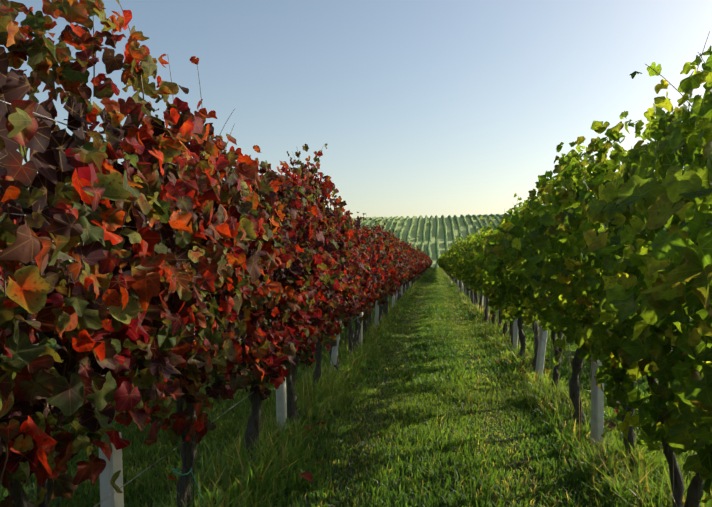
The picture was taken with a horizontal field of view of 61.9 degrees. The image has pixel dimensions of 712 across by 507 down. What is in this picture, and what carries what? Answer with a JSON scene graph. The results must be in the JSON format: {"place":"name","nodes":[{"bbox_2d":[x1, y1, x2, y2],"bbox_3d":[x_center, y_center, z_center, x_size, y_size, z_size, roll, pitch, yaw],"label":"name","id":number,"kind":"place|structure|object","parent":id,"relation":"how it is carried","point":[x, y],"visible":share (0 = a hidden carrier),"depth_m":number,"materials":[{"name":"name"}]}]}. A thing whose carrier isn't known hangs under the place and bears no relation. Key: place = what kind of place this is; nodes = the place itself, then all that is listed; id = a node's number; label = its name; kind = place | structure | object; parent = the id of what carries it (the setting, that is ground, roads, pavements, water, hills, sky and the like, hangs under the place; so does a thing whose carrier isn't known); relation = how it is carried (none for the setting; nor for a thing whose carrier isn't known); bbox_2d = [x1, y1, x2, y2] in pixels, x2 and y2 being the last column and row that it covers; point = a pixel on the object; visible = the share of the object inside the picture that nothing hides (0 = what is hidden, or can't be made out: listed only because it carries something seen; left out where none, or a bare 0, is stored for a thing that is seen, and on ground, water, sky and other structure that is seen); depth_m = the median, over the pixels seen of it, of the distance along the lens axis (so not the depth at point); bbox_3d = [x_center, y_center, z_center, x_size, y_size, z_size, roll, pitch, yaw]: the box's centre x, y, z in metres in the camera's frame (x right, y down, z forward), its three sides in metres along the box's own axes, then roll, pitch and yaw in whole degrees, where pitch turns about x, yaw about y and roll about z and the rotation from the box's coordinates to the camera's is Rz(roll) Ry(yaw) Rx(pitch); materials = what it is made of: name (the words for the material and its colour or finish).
{"place":"outdoors","nodes":[
{"label":"outdoors","id":0,"kind":"place"},
{"bbox_2d":[0,216,706,506],"bbox_3d":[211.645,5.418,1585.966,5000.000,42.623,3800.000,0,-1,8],"label":"vineyard ground","id":1,"kind":"structure","parent":0,"point":[440,241],"depth_m":5.58,"materials":[{"name":"green plant"}]},
{"bbox_2d":[0,100,687,506],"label":"trellis wires","id":2,"kind":"object","parent":1,"relation":"on","point":[108,308],"depth_m":2.64,"materials":[{"name":"grey metal"}]},
{"bbox_2d":[99,280,603,506],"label":"trellis posts","id":3,"kind":"object","parent":1,"relation":"on","point":[112,467],"visible":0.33,"depth_m":4.95,"materials":[{"name":"grey concrete"}]},
{"bbox_2d":[0,269,703,506],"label":"vine trunks","id":4,"kind":"object","parent":1,"relation":"on","point":[21,498],"visible":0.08,"depth_m":4.43,"materials":[{"name":"brown wood"}]},
{"bbox_2d":[171,468,201,506],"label":"vine tie","id":5,"kind":"object","parent":4,"relation":"attached to","point":[174,470],"visible":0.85,"depth_m":3.18,"materials":[{"name":"green plastic"}]},
{"bbox_2d":[0,0,709,486],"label":"vine shoots","id":6,"kind":"object","parent":1,"relation":"on","point":[266,268],"visible":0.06,"depth_m":2.67,"materials":[{"name":"brown plant"}]},
{"bbox_2d":[0,239,176,315],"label":"vine leaves","id":7,"kind":"object","parent":6,"relation":"attached to","point":[2,283],"visible":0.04,"depth_m":9.23,"materials":[{"name":"red plant"}]},
{"bbox_2d":[0,188,211,320],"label":"vine leaves","id":8,"kind":"object","parent":6,"relation":"attached to","point":[2,294],"depth_m":5.85,"materials":[{"name":"red plant"}]},
{"bbox_2d":[0,0,381,506],"bbox_3d":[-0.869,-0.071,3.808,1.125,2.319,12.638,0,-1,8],"label":"red vine leaves","id":9,"kind":"object","parent":6,"relation":"attached to","point":[123,342],"visible":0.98,"depth_m":2.32,"materials":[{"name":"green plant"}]},
{"bbox_2d":[354,212,419,318],"bbox_3d":[1.290,0.234,19.968,1.267,2.094,20.117,0,-1,8],"label":"grapevine row","id":10,"kind":"object","parent":6,"relation":"attached to","point":[397,261],"visible":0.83,"depth_m":12.80,"materials":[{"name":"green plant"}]},
{"bbox_2d":[413,245,428,278],"bbox_3d":[5.271,0.587,49.700,1.386,2.379,40.138,0,-1,8],"label":"grapevine row","id":11,"kind":"object","parent":6,"relation":"attached to","point":[421,267],"visible":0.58,"depth_m":37.62,"materials":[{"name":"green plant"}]},
{"bbox_2d":[424,251,432,270],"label":"grapevine row","id":12,"kind":"object","parent":6,"relation":"attached to","point":[429,264],"visible":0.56,"depth_m":79.10,"materials":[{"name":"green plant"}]},
{"bbox_2d":[437,252,444,269],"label":"grapevine row","id":13,"kind":"object","parent":6,"relation":"attached to","point":[439,263],"visible":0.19,"depth_m":82.64,"materials":[{"name":"green plant"}]},
{"bbox_2d":[439,237,466,276],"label":"grapevine row","id":14,"kind":"object","parent":6,"relation":"attached to","point":[446,267],"visible":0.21,"depth_m":40.07,"materials":[{"name":"green plant"}]},
{"bbox_2d":[444,216,501,313],"bbox_3d":[3.897,0.202,19.594,1.679,2.019,20.098,0,-1,8],"label":"grapevine row","id":15,"kind":"object","parent":6,"relation":"attached to","point":[462,261],"visible":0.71,"depth_m":13.04,"materials":[{"name":"green plant"}]},
{"bbox_2d":[478,46,711,503],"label":"green vine leaves","id":16,"kind":"object","parent":6,"relation":"attached to","point":[650,283],"visible":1,"depth_m":2.65,"materials":[{"name":"green plant"}]},
{"bbox_2d":[574,159,711,362],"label":"vine leaves","id":17,"kind":"object","parent":6,"relation":"attached to","point":[608,224],"visible":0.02,"depth_m":4.59,"materials":[{"name":"green plant"}]},
{"bbox_2d":[0,267,711,506],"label":"grass","id":18,"kind":"structure","parent":1,"relation":"on","point":[604,475],"depth_m":5.14,"materials":[{"name":"green plant"}]},
{"bbox_2d":[45,281,673,506],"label":"vine stakes","id":19,"kind":"object","parent":1,"relation":"on","point":[368,335],"depth_m":4.43,"materials":[{"name":"wood"}]},
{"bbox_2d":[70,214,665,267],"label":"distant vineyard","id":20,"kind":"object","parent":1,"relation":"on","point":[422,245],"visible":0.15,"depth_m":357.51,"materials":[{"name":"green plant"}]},
{"bbox_2d":[168,292,619,506],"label":"vine ties","id":21,"kind":"object","parent":1,"relation":"on","point":[308,475],"visible":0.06,"depth_m":5.40,"materials":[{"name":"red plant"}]},
{"bbox_2d":[165,295,677,506],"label":"dry grass stalks","id":22,"kind":"object","parent":1,"relation":"on","point":[354,388],"visible":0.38,"depth_m":5.01,"materials":[{"name":"plant"}]},
{"bbox_2d":[0,0,711,222],"label":"sky","id":23,"kind":"structure","parent":0,"point":[439,108],"materials":[{"name":"blue"}]}
]}

